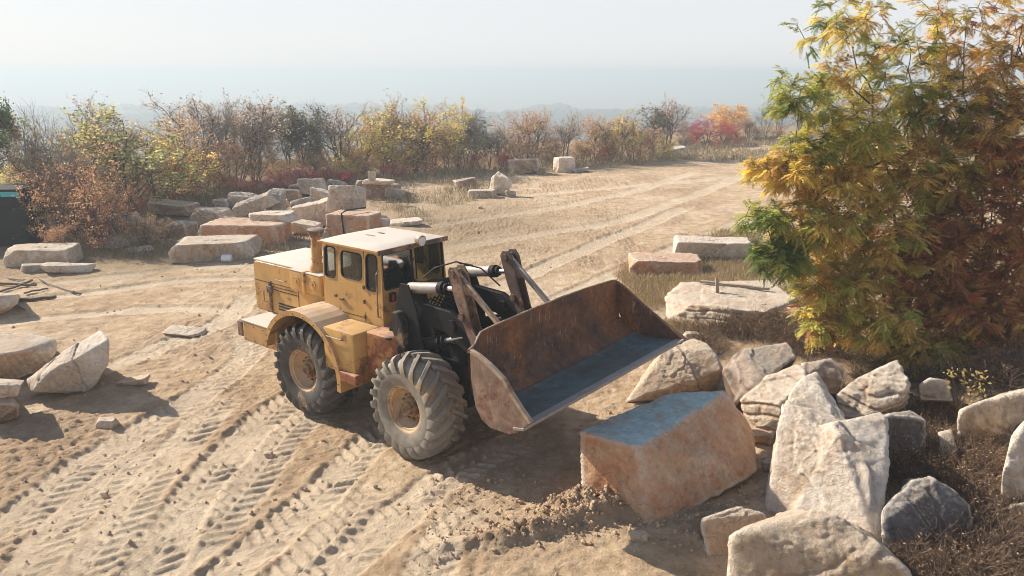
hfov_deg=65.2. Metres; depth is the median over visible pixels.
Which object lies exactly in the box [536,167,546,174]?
boulder
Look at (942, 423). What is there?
dead bush
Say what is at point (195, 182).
autumn bush
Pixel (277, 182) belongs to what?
autumn bush
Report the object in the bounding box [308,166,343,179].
autumn bush
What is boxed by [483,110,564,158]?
autumn tree
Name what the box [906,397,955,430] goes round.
dead bush
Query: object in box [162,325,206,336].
stone slab
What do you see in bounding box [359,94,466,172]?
autumn tree
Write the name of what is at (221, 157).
autumn tree
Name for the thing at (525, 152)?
autumn bush
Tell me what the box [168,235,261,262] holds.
stone slab
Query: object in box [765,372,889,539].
boulder
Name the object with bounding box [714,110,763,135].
autumn tree
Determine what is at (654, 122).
autumn tree
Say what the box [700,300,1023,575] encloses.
dead ground litter
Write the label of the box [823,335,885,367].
dead bush
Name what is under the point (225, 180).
autumn bush
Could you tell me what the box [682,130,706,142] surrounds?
autumn tree
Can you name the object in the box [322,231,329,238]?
boulder
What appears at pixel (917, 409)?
dead bush
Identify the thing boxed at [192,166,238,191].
autumn bush
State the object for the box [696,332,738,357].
dead bush
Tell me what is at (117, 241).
boulder
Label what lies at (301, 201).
boulder
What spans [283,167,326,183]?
autumn bush
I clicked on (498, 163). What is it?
autumn bush
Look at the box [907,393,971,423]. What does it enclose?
dead bush
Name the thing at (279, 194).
boulder
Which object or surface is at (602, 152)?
autumn bush
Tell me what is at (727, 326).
dead bush
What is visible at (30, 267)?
stone slab
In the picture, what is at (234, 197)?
boulder
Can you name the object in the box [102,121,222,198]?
autumn tree
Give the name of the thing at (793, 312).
boulder
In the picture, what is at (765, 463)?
boulder
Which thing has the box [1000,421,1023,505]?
boulder
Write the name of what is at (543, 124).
autumn tree
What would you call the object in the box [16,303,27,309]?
fallen branch
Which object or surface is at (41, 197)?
autumn tree
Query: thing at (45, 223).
boulder
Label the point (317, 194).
boulder
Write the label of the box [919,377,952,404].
boulder
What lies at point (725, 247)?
stone block
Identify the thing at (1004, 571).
dead bush
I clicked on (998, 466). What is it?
dead bush
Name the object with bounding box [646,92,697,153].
autumn tree
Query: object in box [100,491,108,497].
boulder
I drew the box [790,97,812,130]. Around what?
autumn tree
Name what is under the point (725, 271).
tall dry grass
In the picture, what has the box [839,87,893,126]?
autumn tree
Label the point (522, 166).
boulder
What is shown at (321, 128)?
autumn tree
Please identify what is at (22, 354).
stone block
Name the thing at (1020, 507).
boulder
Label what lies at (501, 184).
boulder
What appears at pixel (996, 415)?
boulder
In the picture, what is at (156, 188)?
autumn bush
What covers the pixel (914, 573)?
dead bush
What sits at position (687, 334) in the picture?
boulder
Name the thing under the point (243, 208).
stone slab
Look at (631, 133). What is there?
autumn tree
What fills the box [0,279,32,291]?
fallen branch
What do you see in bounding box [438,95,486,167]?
autumn tree
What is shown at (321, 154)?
autumn tree
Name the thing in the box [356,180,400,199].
stone block
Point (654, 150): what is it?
autumn bush
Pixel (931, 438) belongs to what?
dead bush
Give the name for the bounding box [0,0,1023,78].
sky
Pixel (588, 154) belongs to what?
autumn bush
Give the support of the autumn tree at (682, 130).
on the ground at (210, 403)
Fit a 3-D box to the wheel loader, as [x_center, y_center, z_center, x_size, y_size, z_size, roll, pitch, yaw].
[-1.615,0.666,14.636,8.494,3.365,4.285,12,19,37]
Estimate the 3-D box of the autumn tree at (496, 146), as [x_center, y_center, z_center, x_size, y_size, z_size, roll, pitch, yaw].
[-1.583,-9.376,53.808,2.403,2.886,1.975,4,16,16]
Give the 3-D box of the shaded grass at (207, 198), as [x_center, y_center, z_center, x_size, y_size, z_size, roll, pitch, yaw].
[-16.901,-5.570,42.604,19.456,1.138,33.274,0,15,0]
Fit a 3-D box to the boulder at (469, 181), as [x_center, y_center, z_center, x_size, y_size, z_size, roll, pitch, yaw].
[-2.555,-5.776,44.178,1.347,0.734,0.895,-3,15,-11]
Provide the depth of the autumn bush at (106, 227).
28.63 m
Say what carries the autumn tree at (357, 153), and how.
on the ground at (210, 403)
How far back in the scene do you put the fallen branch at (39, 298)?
22.51 m
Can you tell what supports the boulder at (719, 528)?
on the ground at (210, 403)
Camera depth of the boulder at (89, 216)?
32.01 m
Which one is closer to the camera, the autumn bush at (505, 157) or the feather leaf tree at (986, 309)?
the feather leaf tree at (986, 309)
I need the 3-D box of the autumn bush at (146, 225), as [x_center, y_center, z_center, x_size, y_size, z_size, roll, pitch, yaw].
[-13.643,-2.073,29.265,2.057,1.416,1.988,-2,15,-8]
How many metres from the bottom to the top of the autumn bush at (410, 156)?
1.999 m
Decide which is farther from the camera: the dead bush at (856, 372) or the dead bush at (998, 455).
the dead bush at (856, 372)
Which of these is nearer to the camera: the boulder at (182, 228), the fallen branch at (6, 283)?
the fallen branch at (6, 283)
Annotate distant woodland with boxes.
[0,102,1015,162]
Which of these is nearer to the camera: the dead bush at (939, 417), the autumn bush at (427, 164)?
the dead bush at (939, 417)
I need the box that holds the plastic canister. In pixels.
[220,254,232,261]
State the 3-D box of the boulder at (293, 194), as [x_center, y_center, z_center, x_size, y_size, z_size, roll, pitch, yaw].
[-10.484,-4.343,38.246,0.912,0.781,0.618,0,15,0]
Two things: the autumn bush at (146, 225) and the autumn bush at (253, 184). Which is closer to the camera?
the autumn bush at (146, 225)
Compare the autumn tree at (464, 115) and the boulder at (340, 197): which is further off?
the autumn tree at (464, 115)
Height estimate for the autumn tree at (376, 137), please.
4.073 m
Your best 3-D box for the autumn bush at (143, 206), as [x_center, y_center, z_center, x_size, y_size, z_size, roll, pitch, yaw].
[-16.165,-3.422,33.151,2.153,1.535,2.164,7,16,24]
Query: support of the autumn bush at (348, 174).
on the ground at (210, 403)
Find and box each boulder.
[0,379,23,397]
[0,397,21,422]
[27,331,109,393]
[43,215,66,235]
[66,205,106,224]
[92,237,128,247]
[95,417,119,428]
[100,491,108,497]
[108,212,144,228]
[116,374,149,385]
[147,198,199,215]
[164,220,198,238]
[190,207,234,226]
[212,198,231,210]
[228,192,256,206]
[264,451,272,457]
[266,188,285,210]
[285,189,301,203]
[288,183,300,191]
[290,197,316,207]
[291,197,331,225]
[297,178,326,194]
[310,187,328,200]
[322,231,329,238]
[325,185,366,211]
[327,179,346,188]
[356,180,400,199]
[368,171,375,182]
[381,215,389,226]
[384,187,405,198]
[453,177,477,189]
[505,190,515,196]
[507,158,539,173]
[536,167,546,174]
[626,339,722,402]
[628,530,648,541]
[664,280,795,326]
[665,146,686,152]
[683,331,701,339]
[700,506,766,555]
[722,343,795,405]
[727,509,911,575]
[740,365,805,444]
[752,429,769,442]
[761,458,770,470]
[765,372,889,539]
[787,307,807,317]
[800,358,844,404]
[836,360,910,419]
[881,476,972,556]
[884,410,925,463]
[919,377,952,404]
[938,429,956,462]
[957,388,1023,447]
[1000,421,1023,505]
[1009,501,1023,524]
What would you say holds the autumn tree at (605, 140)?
on the ground at (210, 403)
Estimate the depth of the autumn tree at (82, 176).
30.05 m
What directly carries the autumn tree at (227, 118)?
on the ground at (210, 403)
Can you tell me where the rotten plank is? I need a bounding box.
[700,280,769,289]
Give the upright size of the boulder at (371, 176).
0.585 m
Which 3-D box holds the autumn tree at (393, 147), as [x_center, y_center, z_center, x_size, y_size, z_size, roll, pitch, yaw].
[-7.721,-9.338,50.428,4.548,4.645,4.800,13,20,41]
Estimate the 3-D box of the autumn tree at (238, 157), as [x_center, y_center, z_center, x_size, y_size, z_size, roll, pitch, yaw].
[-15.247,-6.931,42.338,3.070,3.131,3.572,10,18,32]
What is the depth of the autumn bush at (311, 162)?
46.40 m
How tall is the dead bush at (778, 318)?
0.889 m
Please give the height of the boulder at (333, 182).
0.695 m
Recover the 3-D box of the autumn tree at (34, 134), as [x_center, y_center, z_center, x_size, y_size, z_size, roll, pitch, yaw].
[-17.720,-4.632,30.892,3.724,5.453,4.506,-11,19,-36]
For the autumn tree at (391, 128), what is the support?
on the ground at (210, 403)
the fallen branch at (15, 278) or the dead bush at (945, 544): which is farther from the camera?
the fallen branch at (15, 278)
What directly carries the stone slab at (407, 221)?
on the ground at (210, 403)
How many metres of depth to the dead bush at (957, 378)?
14.82 m
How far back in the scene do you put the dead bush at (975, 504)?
11.21 m
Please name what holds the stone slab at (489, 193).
on the ground at (210, 403)
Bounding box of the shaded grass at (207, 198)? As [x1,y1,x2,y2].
[0,157,377,262]
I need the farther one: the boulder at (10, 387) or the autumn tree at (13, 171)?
the autumn tree at (13, 171)
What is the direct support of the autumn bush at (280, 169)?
on the ground at (210, 403)
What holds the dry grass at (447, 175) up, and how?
on the ground at (210, 403)
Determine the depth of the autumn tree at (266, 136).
43.06 m
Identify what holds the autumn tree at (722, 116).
on the ground at (210, 403)
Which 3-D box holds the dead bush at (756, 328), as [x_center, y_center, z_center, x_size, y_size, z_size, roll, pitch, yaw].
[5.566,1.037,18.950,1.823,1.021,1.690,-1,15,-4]
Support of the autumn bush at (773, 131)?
on the ground at (210, 403)
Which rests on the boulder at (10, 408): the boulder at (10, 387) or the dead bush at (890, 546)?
the boulder at (10, 387)
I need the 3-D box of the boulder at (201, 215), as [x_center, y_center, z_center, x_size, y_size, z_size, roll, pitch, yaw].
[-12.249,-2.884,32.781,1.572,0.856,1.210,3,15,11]
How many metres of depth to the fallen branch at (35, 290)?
23.19 m
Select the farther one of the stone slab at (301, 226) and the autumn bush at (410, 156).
the autumn bush at (410, 156)
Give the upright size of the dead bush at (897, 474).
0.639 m
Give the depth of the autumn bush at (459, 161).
52.70 m
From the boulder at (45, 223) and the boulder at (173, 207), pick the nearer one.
the boulder at (45, 223)
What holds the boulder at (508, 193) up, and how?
on the ground at (210, 403)
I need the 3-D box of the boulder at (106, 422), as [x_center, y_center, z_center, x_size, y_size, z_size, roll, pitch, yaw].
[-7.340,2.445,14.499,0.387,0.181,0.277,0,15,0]
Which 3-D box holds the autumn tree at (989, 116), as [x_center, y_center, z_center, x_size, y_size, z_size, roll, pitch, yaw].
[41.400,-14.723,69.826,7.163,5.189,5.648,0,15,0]
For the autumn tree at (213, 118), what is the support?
on the ground at (210, 403)
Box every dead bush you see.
[665,315,704,330]
[682,321,724,344]
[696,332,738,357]
[697,309,754,340]
[717,310,777,343]
[742,304,798,340]
[760,316,805,345]
[763,302,805,330]
[767,321,837,355]
[770,332,820,356]
[792,333,871,361]
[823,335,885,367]
[846,357,880,385]
[855,351,924,376]
[866,527,911,568]
[874,530,951,575]
[888,448,944,490]
[888,528,992,575]
[889,439,964,486]
[889,450,926,480]
[889,512,1021,575]
[893,418,1004,484]
[894,401,971,449]
[898,353,970,384]
[901,400,957,428]
[905,438,1003,497]
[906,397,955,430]
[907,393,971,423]
[910,518,1023,575]
[913,402,959,439]
[916,343,1011,396]
[920,421,938,460]
[924,429,1007,480]
[926,418,1007,464]
[928,441,1004,520]
[933,468,1023,530]
[934,496,1023,575]
[946,431,1009,466]
[952,345,1023,398]
[954,473,1023,538]
[962,476,1023,524]
[965,441,1007,485]
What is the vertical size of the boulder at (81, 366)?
1.195 m
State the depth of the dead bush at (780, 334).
18.00 m
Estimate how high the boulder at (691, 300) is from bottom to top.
0.729 m
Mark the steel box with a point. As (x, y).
(14, 223)
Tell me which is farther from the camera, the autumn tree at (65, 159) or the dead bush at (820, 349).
the autumn tree at (65, 159)
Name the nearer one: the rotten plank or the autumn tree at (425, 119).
the rotten plank
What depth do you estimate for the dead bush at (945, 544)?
10.10 m
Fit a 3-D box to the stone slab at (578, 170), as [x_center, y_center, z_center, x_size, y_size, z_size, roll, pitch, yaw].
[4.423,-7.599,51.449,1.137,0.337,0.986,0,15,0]
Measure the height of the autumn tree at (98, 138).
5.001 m
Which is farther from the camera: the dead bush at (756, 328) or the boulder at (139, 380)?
the dead bush at (756, 328)
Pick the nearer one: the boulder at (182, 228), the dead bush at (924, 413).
the dead bush at (924, 413)
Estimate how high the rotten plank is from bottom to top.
0.077 m
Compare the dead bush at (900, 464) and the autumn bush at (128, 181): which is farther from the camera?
the autumn bush at (128, 181)
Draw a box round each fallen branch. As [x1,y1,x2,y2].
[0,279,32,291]
[0,282,36,285]
[6,276,24,280]
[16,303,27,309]
[19,295,56,301]
[24,288,47,293]
[39,278,73,292]
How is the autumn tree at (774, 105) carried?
on the ground at (210, 403)
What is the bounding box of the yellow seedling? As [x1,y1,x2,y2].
[942,367,991,410]
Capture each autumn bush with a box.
[0,168,22,183]
[32,220,81,244]
[46,191,68,215]
[80,161,162,200]
[82,202,103,247]
[89,216,111,250]
[104,187,154,216]
[111,212,166,244]
[128,181,160,201]
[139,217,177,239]
[143,180,183,199]
[171,171,212,195]
[172,185,195,199]
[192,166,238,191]
[215,174,252,192]
[238,178,266,191]
[255,171,293,190]
[257,158,301,180]
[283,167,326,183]
[290,151,333,173]
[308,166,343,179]
[327,169,353,183]
[330,155,361,175]
[334,169,363,185]
[354,160,380,175]
[365,155,393,174]
[376,161,414,178]
[381,145,427,173]
[382,147,449,175]
[414,149,463,167]
[442,151,479,169]
[464,150,491,169]
[488,150,515,169]
[491,150,509,166]
[517,145,547,160]
[537,150,559,163]
[573,143,597,162]
[593,145,618,162]
[604,143,623,161]
[615,144,649,159]
[634,139,672,159]
[669,123,715,143]
[676,136,696,146]
[677,114,738,148]
[706,121,746,145]
[744,126,770,140]
[765,125,786,138]
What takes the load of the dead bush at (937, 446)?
on the ground at (210, 403)
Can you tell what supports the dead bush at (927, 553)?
on the ground at (210, 403)
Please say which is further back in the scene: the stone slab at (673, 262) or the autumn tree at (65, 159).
the autumn tree at (65, 159)
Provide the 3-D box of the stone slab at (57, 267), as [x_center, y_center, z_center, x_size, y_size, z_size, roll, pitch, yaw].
[-14.238,-0.671,25.653,1.582,0.366,0.587,-6,16,-22]
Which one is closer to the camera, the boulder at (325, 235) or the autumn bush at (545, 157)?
the boulder at (325, 235)
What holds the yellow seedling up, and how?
on the ground at (210, 403)
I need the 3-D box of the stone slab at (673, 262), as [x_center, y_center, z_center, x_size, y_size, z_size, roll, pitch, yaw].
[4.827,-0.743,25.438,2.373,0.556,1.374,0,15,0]
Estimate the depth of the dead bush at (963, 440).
12.66 m
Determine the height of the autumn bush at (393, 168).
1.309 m
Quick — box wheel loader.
[237,227,687,459]
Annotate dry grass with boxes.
[351,134,1018,220]
[609,223,828,334]
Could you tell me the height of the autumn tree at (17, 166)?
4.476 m
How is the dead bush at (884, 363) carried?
on the ground at (210, 403)
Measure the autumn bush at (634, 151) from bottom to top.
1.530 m
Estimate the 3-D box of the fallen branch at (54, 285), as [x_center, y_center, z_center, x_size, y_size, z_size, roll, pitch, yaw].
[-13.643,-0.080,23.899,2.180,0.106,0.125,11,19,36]
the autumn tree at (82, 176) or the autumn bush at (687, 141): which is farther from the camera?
the autumn bush at (687, 141)
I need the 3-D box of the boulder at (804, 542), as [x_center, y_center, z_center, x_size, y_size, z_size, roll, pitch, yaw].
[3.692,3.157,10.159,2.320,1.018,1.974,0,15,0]
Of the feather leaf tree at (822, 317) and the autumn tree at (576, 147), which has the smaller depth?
the feather leaf tree at (822, 317)
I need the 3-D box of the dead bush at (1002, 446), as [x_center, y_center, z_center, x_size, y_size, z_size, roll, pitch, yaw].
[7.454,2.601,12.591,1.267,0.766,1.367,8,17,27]
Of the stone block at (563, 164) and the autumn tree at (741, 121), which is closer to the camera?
the stone block at (563, 164)
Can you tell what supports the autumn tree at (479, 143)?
on the ground at (210, 403)
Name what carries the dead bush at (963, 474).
on the ground at (210, 403)
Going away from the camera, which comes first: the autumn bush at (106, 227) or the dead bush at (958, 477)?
the dead bush at (958, 477)
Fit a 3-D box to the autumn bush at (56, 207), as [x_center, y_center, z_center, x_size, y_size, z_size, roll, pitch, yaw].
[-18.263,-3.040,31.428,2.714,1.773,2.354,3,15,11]
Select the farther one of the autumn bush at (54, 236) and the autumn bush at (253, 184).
the autumn bush at (253, 184)
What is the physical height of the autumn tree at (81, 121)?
5.235 m
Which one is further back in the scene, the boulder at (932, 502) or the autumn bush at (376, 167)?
the autumn bush at (376, 167)
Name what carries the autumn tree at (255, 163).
on the ground at (210, 403)
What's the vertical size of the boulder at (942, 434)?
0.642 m
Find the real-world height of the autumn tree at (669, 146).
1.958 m
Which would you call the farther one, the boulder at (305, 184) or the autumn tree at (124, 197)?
the boulder at (305, 184)
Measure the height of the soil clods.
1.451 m
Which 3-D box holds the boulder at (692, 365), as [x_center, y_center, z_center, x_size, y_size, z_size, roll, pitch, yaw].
[3.128,1.505,16.244,1.950,0.962,2.372,0,15,0]
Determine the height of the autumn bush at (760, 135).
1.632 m
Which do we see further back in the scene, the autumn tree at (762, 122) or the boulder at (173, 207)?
the autumn tree at (762, 122)
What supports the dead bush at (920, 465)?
on the ground at (210, 403)
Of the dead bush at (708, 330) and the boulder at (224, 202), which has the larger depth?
the boulder at (224, 202)
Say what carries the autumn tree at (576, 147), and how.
on the ground at (210, 403)
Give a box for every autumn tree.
[0,91,24,176]
[0,97,101,216]
[0,121,76,205]
[0,150,41,188]
[1,103,203,211]
[11,136,139,238]
[11,163,98,242]
[31,126,120,236]
[49,89,145,183]
[51,155,135,250]
[67,94,167,205]
[86,176,137,233]
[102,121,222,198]
[119,111,230,192]
[127,87,257,184]
[129,136,211,198]
[181,98,253,184]
[181,138,243,185]
[199,88,286,180]
[203,127,261,181]
[221,90,299,180]
[235,140,287,183]
[253,100,315,171]
[261,124,294,174]
[271,102,337,168]
[293,137,335,171]
[299,99,356,171]
[305,100,382,172]
[319,113,396,175]
[335,142,376,172]
[344,88,414,170]
[357,103,432,172]
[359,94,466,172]
[383,102,465,172]
[405,127,446,169]
[417,121,448,170]
[428,131,463,166]
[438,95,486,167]
[447,103,502,168]
[454,115,494,166]
[476,127,505,168]
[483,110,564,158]
[484,122,515,156]
[497,138,528,166]
[502,106,563,163]
[536,134,573,162]
[541,107,590,156]
[567,113,636,161]
[568,139,590,160]
[578,117,638,158]
[589,106,647,159]
[610,112,646,160]
[619,124,668,159]
[637,103,672,154]
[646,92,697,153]
[655,135,676,154]
[675,119,693,145]
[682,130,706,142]
[693,103,751,137]
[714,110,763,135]
[730,114,760,138]
[752,104,788,136]
[758,92,797,135]
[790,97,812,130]
[824,96,852,128]
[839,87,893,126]
[948,94,1021,128]
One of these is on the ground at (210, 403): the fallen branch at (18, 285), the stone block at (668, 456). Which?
the stone block at (668, 456)
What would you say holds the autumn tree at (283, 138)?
on the ground at (210, 403)
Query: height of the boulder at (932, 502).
0.932 m
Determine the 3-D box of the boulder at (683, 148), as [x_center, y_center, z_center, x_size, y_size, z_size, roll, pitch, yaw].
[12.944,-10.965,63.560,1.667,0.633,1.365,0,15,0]
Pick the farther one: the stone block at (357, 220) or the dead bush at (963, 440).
the stone block at (357, 220)
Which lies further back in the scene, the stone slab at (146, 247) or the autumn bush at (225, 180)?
the autumn bush at (225, 180)
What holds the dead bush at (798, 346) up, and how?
on the ground at (210, 403)
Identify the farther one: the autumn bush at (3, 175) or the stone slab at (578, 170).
the stone slab at (578, 170)
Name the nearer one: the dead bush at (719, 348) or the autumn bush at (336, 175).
the dead bush at (719, 348)
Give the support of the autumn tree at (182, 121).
on the ground at (210, 403)
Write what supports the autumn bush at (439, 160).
on the ground at (210, 403)
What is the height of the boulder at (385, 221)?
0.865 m
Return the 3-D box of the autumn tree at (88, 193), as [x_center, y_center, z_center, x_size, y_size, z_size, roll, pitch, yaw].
[-14.953,-3.017,28.792,3.450,3.521,2.992,10,18,34]
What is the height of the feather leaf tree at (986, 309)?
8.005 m
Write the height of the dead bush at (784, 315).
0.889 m
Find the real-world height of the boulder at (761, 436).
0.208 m
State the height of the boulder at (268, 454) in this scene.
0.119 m
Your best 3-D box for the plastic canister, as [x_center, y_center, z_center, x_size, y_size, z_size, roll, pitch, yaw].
[-9.588,-0.997,26.820,0.367,0.260,0.279,0,15,0]
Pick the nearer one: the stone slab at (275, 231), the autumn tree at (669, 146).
the stone slab at (275, 231)
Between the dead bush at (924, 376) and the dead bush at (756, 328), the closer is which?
the dead bush at (924, 376)
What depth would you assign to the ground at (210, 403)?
14.63 m
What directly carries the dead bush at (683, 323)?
on the ground at (210, 403)
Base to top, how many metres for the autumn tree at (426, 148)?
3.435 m
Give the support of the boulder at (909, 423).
on the ground at (210, 403)
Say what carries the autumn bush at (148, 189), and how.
on the ground at (210, 403)
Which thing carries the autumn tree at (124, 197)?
on the ground at (210, 403)
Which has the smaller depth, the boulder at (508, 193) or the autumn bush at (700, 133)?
the boulder at (508, 193)
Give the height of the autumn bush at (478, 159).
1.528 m
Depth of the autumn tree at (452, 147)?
52.32 m
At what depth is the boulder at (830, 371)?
14.29 m
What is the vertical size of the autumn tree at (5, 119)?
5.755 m
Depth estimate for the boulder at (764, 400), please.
13.73 m
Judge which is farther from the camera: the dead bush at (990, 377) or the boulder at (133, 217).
the boulder at (133, 217)
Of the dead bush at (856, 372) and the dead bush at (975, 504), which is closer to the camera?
the dead bush at (975, 504)
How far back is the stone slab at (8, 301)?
21.03 m
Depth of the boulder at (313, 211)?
32.30 m
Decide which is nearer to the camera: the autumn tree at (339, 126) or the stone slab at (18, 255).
the stone slab at (18, 255)
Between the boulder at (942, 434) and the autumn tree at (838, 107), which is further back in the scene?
the autumn tree at (838, 107)
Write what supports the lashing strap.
on the stone block at (357, 220)
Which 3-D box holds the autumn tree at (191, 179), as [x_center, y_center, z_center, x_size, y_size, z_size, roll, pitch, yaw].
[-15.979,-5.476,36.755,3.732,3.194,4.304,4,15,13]
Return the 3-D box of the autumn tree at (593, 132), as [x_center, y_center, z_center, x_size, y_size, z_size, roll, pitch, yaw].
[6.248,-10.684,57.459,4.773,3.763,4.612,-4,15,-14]
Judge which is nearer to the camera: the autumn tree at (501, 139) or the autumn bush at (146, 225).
the autumn bush at (146, 225)
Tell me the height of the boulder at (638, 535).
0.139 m
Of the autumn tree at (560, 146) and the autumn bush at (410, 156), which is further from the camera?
the autumn tree at (560, 146)
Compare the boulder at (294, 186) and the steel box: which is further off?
the boulder at (294, 186)
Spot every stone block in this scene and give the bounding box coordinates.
[0,333,56,378]
[324,209,381,236]
[553,156,574,172]
[580,390,756,523]
[673,235,750,259]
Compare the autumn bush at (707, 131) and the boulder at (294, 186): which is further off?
the autumn bush at (707, 131)
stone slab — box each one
[0,293,19,313]
[3,242,83,266]
[20,262,63,272]
[41,262,95,272]
[123,245,152,251]
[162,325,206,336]
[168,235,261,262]
[198,216,292,246]
[232,192,279,216]
[249,210,300,222]
[291,219,322,234]
[362,178,394,184]
[390,217,422,225]
[467,189,495,197]
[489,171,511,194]
[573,167,588,172]
[628,252,702,275]
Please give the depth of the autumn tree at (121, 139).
34.62 m
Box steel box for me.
[0,183,48,246]
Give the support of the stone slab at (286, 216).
on the stone slab at (275, 231)
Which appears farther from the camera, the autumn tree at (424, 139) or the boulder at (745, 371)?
the autumn tree at (424, 139)
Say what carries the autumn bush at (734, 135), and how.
on the ground at (210, 403)
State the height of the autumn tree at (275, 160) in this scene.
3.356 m
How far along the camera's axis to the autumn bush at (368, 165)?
48.56 m
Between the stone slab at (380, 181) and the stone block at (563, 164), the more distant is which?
the stone block at (563, 164)
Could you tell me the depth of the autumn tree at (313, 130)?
46.29 m
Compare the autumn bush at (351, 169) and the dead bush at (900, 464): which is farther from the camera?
the autumn bush at (351, 169)
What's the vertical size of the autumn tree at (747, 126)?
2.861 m
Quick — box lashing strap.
[341,207,365,233]
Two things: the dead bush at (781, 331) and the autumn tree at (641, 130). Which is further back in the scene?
the autumn tree at (641, 130)
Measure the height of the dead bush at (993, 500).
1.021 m
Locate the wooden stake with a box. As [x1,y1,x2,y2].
[715,278,719,292]
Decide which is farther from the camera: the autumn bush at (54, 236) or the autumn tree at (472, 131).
the autumn tree at (472, 131)
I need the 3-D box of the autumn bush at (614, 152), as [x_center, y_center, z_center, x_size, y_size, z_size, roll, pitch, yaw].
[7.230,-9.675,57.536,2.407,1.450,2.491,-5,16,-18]
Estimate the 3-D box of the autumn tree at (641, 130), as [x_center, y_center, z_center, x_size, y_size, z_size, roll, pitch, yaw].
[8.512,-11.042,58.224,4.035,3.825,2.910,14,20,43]
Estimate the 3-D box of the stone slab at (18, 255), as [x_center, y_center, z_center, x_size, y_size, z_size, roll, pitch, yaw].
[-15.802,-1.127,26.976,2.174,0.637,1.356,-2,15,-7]
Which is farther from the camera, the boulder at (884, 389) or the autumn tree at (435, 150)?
the autumn tree at (435, 150)
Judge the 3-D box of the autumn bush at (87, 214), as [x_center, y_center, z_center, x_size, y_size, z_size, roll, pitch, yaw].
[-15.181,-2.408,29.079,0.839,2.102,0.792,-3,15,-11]
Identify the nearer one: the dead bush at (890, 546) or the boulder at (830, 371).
the dead bush at (890, 546)
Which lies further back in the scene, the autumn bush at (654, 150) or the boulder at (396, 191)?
the autumn bush at (654, 150)
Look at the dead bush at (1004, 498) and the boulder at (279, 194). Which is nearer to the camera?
the dead bush at (1004, 498)
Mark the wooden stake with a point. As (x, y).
(716, 285)
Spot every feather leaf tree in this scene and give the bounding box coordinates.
[730,0,977,378]
[871,0,1023,366]
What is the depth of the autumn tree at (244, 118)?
43.04 m
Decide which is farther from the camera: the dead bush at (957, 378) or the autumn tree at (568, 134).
the autumn tree at (568, 134)
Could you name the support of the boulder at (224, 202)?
on the ground at (210, 403)
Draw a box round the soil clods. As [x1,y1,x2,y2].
[0,170,1000,575]
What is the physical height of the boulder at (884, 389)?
1.350 m
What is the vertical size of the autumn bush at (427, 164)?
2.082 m
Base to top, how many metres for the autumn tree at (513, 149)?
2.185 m
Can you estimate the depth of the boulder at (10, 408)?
14.41 m
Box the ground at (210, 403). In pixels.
[0,79,1023,575]
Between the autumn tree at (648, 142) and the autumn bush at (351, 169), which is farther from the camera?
the autumn tree at (648, 142)
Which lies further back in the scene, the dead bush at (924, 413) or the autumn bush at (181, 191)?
the autumn bush at (181, 191)
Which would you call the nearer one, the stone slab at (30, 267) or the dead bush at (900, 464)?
the dead bush at (900, 464)

